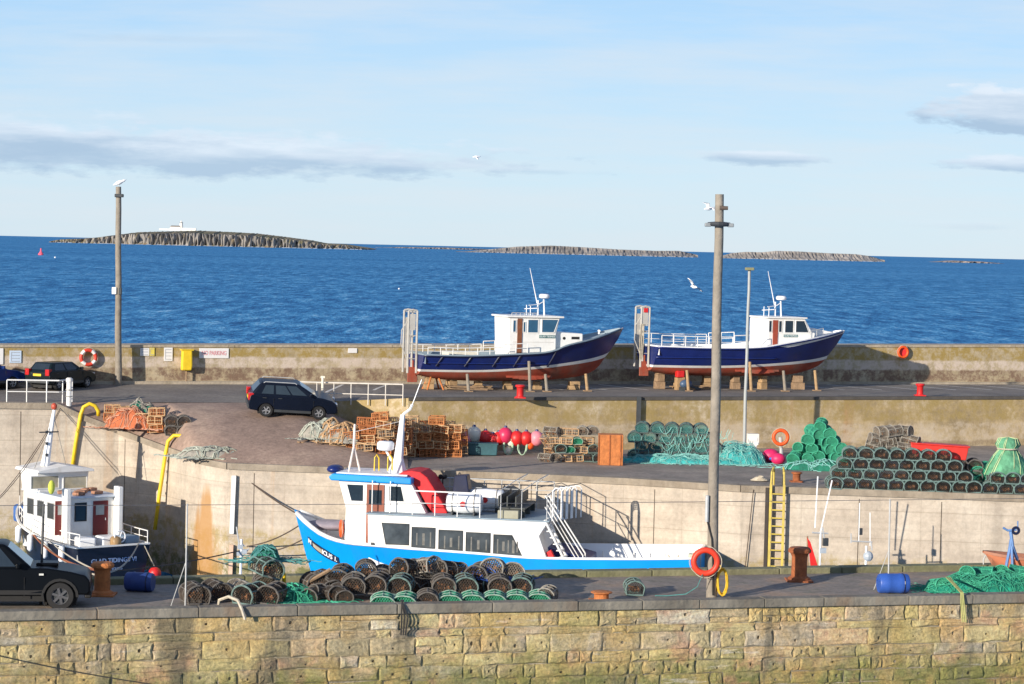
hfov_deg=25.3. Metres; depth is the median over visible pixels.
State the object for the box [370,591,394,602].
lobster creel
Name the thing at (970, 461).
lobster creel
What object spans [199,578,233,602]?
lobster creel
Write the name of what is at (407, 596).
lobster creel
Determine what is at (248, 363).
harbour wall
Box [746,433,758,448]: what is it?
equipment cabinet
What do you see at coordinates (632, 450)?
lobster creel
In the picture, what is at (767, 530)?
ladder
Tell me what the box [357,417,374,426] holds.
box creel
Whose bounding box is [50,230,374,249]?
island
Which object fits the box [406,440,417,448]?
box creel
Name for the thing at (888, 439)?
lobster creel
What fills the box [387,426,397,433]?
box creel
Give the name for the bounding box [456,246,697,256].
island
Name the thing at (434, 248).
island
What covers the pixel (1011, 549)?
winch stand
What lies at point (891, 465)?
lobster creel
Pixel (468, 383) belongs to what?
boat prop
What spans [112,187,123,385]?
wooden pole
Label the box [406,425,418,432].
box creel
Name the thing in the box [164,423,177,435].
lobster creel
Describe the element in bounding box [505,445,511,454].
buoy
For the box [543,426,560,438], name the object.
lobster creel
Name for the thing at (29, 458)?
mooring rope
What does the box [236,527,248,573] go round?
boat
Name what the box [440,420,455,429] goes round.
box creel
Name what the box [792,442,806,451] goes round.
lobster creel
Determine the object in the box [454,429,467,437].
box creel
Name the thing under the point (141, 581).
barrel
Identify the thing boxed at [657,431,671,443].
lobster creel
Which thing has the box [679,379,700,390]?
outboard engine
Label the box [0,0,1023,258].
sky
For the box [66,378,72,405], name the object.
post
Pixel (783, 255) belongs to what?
island
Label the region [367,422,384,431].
box creel
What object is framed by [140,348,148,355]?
sign
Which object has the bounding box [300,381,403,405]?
railing
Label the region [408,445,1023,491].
quay
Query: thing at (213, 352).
sign
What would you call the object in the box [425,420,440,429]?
box creel
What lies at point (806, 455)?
lobster creel
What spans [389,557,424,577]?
lobster creel
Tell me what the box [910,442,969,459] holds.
red crate
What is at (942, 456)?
lobster creel
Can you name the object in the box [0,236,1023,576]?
sea
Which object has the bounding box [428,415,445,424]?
box creel
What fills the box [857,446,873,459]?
lobster creel
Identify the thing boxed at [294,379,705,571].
passenger boat
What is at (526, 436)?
buoy
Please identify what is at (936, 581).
lobster creel
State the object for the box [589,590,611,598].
bollard
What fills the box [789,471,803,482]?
bollard
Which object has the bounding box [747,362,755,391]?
boat prop
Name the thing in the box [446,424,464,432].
box creel
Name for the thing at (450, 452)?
box creel
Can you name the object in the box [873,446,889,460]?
lobster creel
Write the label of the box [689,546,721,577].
lifebuoy
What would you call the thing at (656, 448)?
lobster creel
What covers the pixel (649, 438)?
lobster creel
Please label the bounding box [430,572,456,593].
lobster creel
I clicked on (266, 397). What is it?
parked hatchback
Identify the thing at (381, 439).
box creel
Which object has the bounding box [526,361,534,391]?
boat prop
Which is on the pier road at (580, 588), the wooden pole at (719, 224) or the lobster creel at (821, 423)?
the wooden pole at (719, 224)
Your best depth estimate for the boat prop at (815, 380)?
118.39 m
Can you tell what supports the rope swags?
on the fishing net at (689, 459)
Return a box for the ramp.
[0,401,407,467]
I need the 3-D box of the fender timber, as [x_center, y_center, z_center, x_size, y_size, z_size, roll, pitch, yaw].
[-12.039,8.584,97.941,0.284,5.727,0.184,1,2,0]
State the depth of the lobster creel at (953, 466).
92.75 m
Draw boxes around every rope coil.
[503,440,513,454]
[517,444,527,454]
[716,565,728,596]
[751,476,769,480]
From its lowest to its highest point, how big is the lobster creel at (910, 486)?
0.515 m
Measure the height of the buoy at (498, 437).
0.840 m
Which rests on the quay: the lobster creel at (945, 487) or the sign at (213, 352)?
the lobster creel at (945, 487)
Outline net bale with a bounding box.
[984,437,1023,476]
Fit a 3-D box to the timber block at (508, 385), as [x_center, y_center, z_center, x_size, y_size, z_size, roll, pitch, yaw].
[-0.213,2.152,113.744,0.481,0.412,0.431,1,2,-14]
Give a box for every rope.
[0,408,60,495]
[0,410,60,497]
[33,534,93,570]
[50,541,91,567]
[92,550,239,572]
[110,543,138,572]
[217,595,245,619]
[247,526,298,546]
[247,539,301,553]
[252,483,294,512]
[400,599,408,634]
[655,574,702,595]
[745,490,753,566]
[946,577,966,621]
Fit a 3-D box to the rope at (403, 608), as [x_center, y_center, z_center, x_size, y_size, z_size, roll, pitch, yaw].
[-2.714,6.835,56.556,0.187,0.817,0.538,1,2,-16]
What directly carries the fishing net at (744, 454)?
on the quay
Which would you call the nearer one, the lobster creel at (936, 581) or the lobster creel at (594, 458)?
the lobster creel at (936, 581)
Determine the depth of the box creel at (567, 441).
102.31 m
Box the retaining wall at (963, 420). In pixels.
[335,396,1023,451]
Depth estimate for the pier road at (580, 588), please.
62.26 m
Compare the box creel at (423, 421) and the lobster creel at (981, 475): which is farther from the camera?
the box creel at (423, 421)
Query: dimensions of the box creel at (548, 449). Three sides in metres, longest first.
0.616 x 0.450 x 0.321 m
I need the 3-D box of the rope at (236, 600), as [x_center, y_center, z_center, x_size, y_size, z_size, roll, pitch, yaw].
[-6.871,6.450,55.622,1.078,0.551,0.156,3,3,42]
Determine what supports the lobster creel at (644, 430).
on the lobster creel at (636, 438)
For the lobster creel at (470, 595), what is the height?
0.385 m
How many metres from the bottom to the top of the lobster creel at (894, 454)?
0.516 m
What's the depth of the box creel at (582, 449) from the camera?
102.61 m
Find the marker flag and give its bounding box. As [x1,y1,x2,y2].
[807,536,816,565]
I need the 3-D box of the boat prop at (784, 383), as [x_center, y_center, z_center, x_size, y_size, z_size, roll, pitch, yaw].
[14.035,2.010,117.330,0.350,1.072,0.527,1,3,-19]
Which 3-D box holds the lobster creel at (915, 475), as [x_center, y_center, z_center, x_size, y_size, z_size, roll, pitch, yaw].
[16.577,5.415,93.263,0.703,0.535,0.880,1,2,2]
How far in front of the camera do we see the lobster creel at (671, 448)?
103.55 m
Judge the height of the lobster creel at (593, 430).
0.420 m
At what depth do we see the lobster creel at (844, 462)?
93.07 m
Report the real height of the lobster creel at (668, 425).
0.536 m
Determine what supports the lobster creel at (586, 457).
on the quay
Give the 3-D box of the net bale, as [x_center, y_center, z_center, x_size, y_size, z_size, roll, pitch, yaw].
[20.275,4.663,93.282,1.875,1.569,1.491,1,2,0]
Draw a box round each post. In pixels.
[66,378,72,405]
[321,376,324,391]
[743,267,753,444]
[779,437,782,453]
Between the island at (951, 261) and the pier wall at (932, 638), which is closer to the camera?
the pier wall at (932, 638)
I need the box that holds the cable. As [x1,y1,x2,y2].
[0,656,148,683]
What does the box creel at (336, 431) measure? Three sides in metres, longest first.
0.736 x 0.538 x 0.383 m
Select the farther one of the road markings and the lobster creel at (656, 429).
the road markings
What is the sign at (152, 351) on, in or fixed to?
attached to the harbour wall at (248, 363)
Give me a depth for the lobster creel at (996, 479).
92.64 m
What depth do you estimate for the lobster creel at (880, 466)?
93.01 m
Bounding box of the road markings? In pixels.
[326,384,1023,391]
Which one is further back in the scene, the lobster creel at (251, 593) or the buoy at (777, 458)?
the buoy at (777, 458)
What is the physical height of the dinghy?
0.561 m
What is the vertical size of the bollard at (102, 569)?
0.855 m
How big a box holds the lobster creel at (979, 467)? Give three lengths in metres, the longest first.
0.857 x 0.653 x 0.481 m
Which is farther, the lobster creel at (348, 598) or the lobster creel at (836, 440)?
the lobster creel at (836, 440)
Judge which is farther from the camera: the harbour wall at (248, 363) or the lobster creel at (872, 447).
the harbour wall at (248, 363)
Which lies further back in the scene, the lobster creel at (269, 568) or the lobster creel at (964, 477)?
the lobster creel at (964, 477)
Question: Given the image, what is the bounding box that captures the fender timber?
[228,475,236,573]
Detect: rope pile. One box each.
[153,445,236,459]
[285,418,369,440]
[297,417,375,444]
[371,560,479,578]
[461,563,542,581]
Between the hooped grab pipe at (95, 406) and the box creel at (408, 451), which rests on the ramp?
the box creel at (408, 451)
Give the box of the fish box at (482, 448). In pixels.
[468,442,497,455]
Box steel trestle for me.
[422,377,443,389]
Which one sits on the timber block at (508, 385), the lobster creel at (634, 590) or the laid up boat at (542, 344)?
the laid up boat at (542, 344)
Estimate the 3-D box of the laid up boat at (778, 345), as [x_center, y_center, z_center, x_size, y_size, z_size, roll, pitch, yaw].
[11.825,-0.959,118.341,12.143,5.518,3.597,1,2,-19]
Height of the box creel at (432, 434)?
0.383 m
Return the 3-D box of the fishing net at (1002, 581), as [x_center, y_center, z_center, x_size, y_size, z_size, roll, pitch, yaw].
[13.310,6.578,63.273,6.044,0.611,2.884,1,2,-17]
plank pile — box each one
[444,385,493,389]
[669,385,710,388]
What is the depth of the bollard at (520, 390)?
106.53 m
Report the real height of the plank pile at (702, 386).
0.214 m
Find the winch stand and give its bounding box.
[1002,521,1019,566]
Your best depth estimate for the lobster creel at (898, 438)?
93.80 m
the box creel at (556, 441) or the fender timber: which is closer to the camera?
the fender timber
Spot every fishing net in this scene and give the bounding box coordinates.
[83,405,161,430]
[128,397,160,429]
[218,544,321,565]
[245,582,362,603]
[623,453,752,466]
[719,440,785,466]
[760,458,882,471]
[910,567,1023,592]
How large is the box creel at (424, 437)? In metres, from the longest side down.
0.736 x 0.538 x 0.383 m
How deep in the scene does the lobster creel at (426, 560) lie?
60.35 m
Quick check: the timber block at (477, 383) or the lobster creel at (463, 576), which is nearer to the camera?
the lobster creel at (463, 576)
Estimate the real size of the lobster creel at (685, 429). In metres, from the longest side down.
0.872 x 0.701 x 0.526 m
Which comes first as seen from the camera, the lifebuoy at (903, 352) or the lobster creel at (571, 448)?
the lobster creel at (571, 448)
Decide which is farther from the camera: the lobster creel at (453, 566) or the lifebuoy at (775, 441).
the lifebuoy at (775, 441)
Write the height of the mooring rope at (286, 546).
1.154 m
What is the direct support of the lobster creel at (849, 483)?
on the quay
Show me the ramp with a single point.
(249, 435)
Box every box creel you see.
[103,413,113,420]
[104,404,120,412]
[113,406,129,413]
[135,413,151,421]
[147,416,166,424]
[147,424,163,432]
[148,407,165,415]
[149,424,165,432]
[329,437,345,445]
[330,428,345,436]
[342,431,359,439]
[346,440,362,448]
[356,443,372,451]
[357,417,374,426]
[358,426,375,434]
[359,433,378,442]
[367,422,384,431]
[371,411,389,420]
[373,436,388,445]
[375,420,394,429]
[375,446,393,453]
[376,428,393,437]
[383,417,398,425]
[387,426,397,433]
[390,431,408,439]
[391,447,406,455]
[396,419,413,427]
[404,427,412,435]
[404,436,412,444]
[405,415,419,424]
[405,444,412,452]
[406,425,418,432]
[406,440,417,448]
[407,449,415,456]
[412,420,426,428]
[414,424,431,432]
[416,432,431,440]
[416,449,433,456]
[418,440,434,448]
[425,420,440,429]
[426,429,439,437]
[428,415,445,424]
[430,449,446,457]
[433,424,452,433]
[433,432,451,440]
[434,440,449,449]
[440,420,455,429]
[444,433,460,441]
[444,440,461,448]
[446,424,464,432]
[446,448,461,456]
[452,438,467,445]
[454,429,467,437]
[454,446,467,453]
[539,434,554,447]
[543,444,558,455]
[548,436,562,443]
[554,428,568,434]
[559,437,573,444]
[559,454,572,461]
[564,428,578,435]
[569,454,583,461]
[574,445,588,453]
[580,437,594,443]
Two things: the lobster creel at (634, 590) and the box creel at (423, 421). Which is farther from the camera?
the box creel at (423, 421)
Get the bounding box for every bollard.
[91,561,116,596]
[514,384,525,398]
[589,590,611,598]
[784,546,812,582]
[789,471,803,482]
[914,383,925,395]
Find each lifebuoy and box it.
[78,347,98,366]
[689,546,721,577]
[771,427,790,446]
[897,345,909,358]
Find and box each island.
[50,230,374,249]
[377,247,487,249]
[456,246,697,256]
[723,251,884,261]
[934,260,1003,263]
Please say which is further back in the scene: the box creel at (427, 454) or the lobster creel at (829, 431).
the box creel at (427, 454)
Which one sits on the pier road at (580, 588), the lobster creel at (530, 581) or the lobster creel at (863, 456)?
the lobster creel at (530, 581)
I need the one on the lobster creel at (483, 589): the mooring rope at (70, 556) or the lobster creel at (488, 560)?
the lobster creel at (488, 560)
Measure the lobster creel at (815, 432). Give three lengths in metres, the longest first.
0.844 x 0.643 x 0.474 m
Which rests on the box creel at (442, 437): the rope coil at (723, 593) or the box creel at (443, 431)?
the box creel at (443, 431)
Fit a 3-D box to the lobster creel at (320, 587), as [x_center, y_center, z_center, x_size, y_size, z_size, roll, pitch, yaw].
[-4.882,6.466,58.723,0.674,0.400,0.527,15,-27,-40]
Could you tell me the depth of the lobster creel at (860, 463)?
93.05 m
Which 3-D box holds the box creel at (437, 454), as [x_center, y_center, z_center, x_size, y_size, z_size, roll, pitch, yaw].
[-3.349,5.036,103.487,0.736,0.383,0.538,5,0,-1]
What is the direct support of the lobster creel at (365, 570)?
on the lobster creel at (358, 580)
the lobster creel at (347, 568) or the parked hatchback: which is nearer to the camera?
the lobster creel at (347, 568)
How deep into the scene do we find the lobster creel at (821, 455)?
101.63 m
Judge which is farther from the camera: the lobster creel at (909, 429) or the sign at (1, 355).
the sign at (1, 355)
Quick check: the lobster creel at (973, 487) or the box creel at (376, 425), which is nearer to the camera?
the lobster creel at (973, 487)
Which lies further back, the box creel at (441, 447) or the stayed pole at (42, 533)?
the box creel at (441, 447)
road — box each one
[0,384,1023,402]
[0,571,957,608]
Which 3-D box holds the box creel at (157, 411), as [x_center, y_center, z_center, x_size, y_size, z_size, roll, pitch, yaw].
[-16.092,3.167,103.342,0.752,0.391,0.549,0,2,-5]
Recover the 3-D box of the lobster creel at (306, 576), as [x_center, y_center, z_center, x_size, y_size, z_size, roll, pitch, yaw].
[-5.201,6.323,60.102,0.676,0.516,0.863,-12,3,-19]
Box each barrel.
[124,572,155,591]
[876,573,909,593]
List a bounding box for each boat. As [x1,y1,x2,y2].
[13,403,160,575]
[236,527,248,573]
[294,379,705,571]
[401,269,622,381]
[633,272,844,375]
[812,476,832,564]
[850,503,872,564]
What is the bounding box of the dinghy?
[982,550,1023,567]
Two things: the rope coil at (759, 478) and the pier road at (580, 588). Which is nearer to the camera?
the pier road at (580, 588)
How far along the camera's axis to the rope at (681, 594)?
60.45 m
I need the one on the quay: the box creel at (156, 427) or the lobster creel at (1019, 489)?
the lobster creel at (1019, 489)
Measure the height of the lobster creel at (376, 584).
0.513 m
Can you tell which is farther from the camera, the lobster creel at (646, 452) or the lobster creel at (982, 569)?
the lobster creel at (646, 452)
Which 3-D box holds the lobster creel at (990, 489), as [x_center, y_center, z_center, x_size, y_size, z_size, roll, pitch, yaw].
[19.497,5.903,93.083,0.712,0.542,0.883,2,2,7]
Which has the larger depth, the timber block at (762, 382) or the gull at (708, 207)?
the timber block at (762, 382)
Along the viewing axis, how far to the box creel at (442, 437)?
103.45 m
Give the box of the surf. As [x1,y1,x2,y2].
[57,242,880,261]
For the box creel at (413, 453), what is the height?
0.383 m
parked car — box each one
[0,365,24,388]
[0,539,92,607]
[25,361,95,389]
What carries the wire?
attached to the stayed pole at (185, 565)
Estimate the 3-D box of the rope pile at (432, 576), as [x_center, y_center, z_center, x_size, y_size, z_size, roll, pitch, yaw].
[-2.332,5.996,60.596,3.000,0.377,1.914,1,2,0]
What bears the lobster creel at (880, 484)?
on the quay
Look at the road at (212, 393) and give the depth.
111.87 m
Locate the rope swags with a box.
[633,427,732,454]
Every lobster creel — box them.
[164,414,178,426]
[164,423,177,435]
[176,414,191,426]
[178,580,211,604]
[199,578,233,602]
[224,578,256,600]
[231,581,269,603]
[248,556,284,580]
[252,572,275,592]
[256,580,287,603]
[299,571,330,586]
[302,583,326,600]
[309,584,337,598]
[312,568,339,585]
[320,585,344,600]
[325,563,354,583]
[331,582,353,601]
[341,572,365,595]
[344,571,365,593]
[355,558,377,578]
[362,571,391,593]
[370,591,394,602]
[371,564,391,582]
[386,572,414,595]
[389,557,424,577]
[391,590,418,601]
[401,571,435,592]
[408,555,444,576]
[416,587,438,601]
[430,559,467,580]
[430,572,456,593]
[438,590,462,600]
[452,572,478,592]
[460,589,484,600]
[462,573,499,592]
[464,561,492,584]
[479,557,506,577]
[483,589,505,600]
[486,572,512,592]
[498,562,525,582]
[504,589,528,599]
[508,572,535,592]
[528,588,550,599]
[537,453,555,461]
[537,584,558,598]
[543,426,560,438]
[551,453,561,461]
[554,444,566,452]
[564,445,577,452]
[570,436,582,444]
[576,425,588,435]
[580,453,592,461]
[585,444,597,453]
[586,425,599,435]
[590,454,597,461]
[623,577,645,595]
[627,430,642,442]
[627,448,641,457]
[634,440,649,451]
[635,421,649,433]
[642,431,656,442]
[642,449,654,454]
[649,440,663,452]
[650,421,664,433]
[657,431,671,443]
[663,440,678,452]
[664,421,678,434]
[671,431,685,443]
[679,422,693,434]
[679,441,692,453]
[686,432,700,444]
[693,422,708,434]
[693,441,707,453]
[701,432,709,444]
[786,450,802,461]
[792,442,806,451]
[801,434,815,445]
[802,452,813,462]
[804,424,823,439]
[806,443,819,453]
[811,451,826,460]
[814,417,827,429]
[815,437,827,445]
[820,444,833,454]
[822,425,836,439]
[825,475,843,489]
[826,435,840,446]
[826,452,841,461]
[829,465,846,478]
[832,443,847,453]
[836,455,852,469]
[841,445,857,458]
[841,475,857,488]
[847,465,862,479]
[852,456,868,469]
[855,450,873,462]
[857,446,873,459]
[857,477,873,489]
[862,466,878,480]
[864,440,883,453]
[867,432,887,446]
[869,456,885,470]
[873,424,894,437]
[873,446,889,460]
[873,477,889,489]
[876,433,896,446]
[878,467,894,480]
[882,424,903,436]
[885,442,902,453]
[885,457,899,470]
[887,433,906,444]
[887,476,904,490]
[889,447,905,460]
[893,467,909,480]
[894,425,913,435]
[895,441,911,453]
[899,458,914,470]
[900,433,920,446]
[904,447,921,461]
[904,479,919,490]
[908,468,926,481]
[914,458,931,471]
[916,479,935,491]
[919,448,936,461]
[926,469,942,481]
[926,577,948,585]
[930,458,946,472]
[935,449,951,461]
[935,479,951,491]
[940,469,956,482]
[944,459,962,472]
[949,480,968,492]
[950,460,968,469]
[956,469,973,482]
[959,566,975,574]
[964,473,985,484]
[965,458,983,471]
[965,480,982,492]
[967,470,982,481]
[969,461,984,477]
[972,566,994,576]
[982,480,998,493]
[986,471,1005,484]
[993,565,1008,573]
[998,482,1013,493]
[1005,472,1020,484]
[1009,564,1023,572]
[1013,483,1023,493]
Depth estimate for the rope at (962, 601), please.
60.07 m
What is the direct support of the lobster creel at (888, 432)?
on the lobster creel at (888, 439)
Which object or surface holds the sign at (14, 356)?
attached to the harbour wall at (248, 363)
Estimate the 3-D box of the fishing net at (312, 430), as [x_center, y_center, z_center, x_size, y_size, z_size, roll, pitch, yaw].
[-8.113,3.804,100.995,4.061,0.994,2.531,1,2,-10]
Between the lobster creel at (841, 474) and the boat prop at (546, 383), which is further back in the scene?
the boat prop at (546, 383)
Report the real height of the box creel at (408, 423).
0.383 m
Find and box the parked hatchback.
[245,376,337,419]
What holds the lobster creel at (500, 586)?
on the pier road at (580, 588)
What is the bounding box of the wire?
[0,498,1023,505]
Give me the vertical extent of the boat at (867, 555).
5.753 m
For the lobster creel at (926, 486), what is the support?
on the quay
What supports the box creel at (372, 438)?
on the box creel at (366, 447)
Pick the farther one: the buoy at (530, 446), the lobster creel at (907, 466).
the buoy at (530, 446)
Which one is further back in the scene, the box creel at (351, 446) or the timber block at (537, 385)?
the timber block at (537, 385)
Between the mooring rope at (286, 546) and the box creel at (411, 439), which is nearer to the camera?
the mooring rope at (286, 546)
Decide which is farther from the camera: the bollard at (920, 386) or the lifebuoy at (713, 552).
the bollard at (920, 386)
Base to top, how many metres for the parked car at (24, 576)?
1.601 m
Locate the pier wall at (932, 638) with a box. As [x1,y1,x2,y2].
[0,592,1023,683]
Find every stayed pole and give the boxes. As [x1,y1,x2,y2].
[39,504,44,604]
[171,504,187,605]
[874,499,890,588]
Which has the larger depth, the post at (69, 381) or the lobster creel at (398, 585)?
the post at (69, 381)
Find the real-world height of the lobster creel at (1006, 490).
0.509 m
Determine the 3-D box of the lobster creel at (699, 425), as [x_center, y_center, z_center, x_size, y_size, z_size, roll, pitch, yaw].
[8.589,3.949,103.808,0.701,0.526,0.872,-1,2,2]
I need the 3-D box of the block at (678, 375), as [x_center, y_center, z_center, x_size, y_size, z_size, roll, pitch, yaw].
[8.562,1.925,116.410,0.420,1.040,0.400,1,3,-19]
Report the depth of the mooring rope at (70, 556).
75.90 m
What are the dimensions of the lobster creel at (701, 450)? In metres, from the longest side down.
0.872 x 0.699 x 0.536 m
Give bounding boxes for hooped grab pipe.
[71,402,99,464]
[153,434,180,529]
[273,566,285,582]
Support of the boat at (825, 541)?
on the sea
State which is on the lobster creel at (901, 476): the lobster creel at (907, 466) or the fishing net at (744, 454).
the lobster creel at (907, 466)
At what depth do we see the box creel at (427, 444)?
103.09 m
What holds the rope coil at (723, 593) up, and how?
hanging from the wooden pole at (719, 224)
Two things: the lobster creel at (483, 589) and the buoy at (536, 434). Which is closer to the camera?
the lobster creel at (483, 589)
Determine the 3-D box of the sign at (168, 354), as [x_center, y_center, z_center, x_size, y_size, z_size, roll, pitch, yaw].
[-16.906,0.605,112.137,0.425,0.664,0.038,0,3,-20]
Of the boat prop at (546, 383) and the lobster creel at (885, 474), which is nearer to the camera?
the lobster creel at (885, 474)
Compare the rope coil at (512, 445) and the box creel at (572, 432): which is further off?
the rope coil at (512, 445)
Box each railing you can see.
[6,379,72,402]
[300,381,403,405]
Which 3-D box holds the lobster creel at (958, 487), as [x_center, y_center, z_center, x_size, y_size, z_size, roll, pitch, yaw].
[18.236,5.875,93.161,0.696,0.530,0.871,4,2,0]
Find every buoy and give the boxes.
[461,426,470,443]
[468,422,480,441]
[479,426,490,441]
[489,429,495,441]
[494,430,502,444]
[499,423,511,443]
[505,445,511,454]
[511,429,521,445]
[522,427,530,445]
[528,443,533,449]
[531,429,543,445]
[762,449,777,461]
[769,453,784,464]
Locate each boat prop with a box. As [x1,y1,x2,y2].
[464,374,472,391]
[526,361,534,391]
[542,374,551,391]
[583,374,591,391]
[685,370,692,391]
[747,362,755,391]
[781,371,789,391]
[812,370,820,390]
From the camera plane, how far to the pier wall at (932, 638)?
57.41 m
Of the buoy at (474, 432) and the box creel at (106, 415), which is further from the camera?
the buoy at (474, 432)
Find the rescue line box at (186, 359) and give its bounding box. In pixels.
[180,349,193,380]
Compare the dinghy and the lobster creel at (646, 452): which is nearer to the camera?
the dinghy
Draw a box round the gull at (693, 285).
[688,278,702,291]
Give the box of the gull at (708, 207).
[702,202,714,209]
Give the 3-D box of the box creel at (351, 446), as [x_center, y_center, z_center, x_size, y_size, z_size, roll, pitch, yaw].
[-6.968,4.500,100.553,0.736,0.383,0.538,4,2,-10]
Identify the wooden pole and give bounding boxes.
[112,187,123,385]
[705,194,733,597]
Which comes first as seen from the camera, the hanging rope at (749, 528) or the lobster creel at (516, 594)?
the lobster creel at (516, 594)
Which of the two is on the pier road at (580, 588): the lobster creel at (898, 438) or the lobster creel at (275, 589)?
the lobster creel at (275, 589)
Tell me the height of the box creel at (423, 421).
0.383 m
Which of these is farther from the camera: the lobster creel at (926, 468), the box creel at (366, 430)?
the box creel at (366, 430)
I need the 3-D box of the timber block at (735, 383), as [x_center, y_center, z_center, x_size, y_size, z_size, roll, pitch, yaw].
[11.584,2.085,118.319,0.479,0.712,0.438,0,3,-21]
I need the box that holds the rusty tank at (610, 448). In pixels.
[598,433,622,465]
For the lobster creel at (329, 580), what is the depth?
59.85 m
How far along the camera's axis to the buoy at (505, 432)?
105.26 m
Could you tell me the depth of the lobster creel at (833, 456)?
101.55 m
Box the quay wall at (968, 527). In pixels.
[0,402,1023,574]
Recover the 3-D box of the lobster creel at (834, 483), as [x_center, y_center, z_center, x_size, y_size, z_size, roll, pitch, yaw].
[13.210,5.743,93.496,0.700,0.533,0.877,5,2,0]
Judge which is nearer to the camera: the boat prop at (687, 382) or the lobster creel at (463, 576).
the lobster creel at (463, 576)
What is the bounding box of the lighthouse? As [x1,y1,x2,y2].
[159,220,195,230]
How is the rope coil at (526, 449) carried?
hanging from the buoy at (516, 437)
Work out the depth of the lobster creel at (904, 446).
93.54 m
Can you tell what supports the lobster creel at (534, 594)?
on the pier road at (580, 588)
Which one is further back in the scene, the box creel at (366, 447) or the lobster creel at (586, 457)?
the lobster creel at (586, 457)
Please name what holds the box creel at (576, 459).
on the quay
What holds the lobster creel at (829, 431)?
on the lobster creel at (821, 441)
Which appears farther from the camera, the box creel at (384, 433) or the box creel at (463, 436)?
the box creel at (463, 436)
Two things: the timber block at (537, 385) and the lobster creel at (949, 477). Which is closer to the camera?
the lobster creel at (949, 477)
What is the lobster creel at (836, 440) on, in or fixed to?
on the lobster creel at (838, 447)
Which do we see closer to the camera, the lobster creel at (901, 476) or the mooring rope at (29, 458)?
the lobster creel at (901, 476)
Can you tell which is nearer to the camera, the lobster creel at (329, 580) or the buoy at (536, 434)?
the lobster creel at (329, 580)
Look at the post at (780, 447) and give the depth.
106.23 m
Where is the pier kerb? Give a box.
[92,563,996,584]
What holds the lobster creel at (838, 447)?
on the lobster creel at (833, 456)
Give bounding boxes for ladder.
[763,467,785,566]
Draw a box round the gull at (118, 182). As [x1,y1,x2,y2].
[113,179,126,186]
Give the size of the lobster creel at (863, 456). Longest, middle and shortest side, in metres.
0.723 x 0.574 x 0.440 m
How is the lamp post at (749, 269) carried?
on the quay
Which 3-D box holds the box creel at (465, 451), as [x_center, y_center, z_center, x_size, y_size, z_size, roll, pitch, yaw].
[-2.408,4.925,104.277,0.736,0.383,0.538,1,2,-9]
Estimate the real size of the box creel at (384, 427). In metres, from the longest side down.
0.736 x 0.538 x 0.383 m
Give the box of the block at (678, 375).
[674,370,684,389]
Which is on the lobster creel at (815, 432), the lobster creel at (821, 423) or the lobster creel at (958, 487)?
the lobster creel at (821, 423)
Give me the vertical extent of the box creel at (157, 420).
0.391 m
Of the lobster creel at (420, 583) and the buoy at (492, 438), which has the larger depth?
the buoy at (492, 438)
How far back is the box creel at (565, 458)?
102.43 m
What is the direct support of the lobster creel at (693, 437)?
on the lobster creel at (701, 450)
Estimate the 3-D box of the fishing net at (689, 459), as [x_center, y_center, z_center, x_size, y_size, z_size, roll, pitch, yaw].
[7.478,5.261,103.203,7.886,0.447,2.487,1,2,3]
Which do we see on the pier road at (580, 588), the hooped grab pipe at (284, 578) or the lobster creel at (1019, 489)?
the hooped grab pipe at (284, 578)
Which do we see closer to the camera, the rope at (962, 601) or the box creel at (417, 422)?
the rope at (962, 601)
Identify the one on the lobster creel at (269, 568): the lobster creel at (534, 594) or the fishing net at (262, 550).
the fishing net at (262, 550)
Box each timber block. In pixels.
[423,377,433,388]
[445,379,457,389]
[472,381,482,385]
[502,381,512,389]
[532,381,541,389]
[567,381,579,389]
[653,372,664,388]
[700,376,710,387]
[730,375,740,388]
[757,375,766,388]
[791,375,804,389]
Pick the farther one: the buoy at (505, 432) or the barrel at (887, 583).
the buoy at (505, 432)
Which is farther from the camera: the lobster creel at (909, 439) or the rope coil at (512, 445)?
the rope coil at (512, 445)
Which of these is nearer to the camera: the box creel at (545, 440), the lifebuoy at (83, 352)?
the box creel at (545, 440)
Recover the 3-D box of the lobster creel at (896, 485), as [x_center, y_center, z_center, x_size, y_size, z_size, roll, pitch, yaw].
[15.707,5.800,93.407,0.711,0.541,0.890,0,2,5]
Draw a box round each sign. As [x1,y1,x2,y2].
[0,348,2,363]
[9,351,20,362]
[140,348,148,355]
[150,348,154,355]
[164,348,172,360]
[199,348,228,357]
[348,348,356,352]
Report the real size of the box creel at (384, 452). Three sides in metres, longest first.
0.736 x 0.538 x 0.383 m
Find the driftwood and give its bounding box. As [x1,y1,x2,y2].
[306,568,330,582]
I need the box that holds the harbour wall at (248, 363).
[0,343,1023,400]
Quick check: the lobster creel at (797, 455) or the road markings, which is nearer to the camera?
the lobster creel at (797, 455)
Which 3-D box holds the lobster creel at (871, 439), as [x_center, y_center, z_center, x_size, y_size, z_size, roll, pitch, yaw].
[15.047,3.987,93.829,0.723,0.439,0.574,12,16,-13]
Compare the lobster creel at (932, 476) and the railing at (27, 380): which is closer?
the lobster creel at (932, 476)
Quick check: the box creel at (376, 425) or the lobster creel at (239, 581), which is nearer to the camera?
the lobster creel at (239, 581)
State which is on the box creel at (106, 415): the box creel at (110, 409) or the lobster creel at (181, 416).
the box creel at (110, 409)
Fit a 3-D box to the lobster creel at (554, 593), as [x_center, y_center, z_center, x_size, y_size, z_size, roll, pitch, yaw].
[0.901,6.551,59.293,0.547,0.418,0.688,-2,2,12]

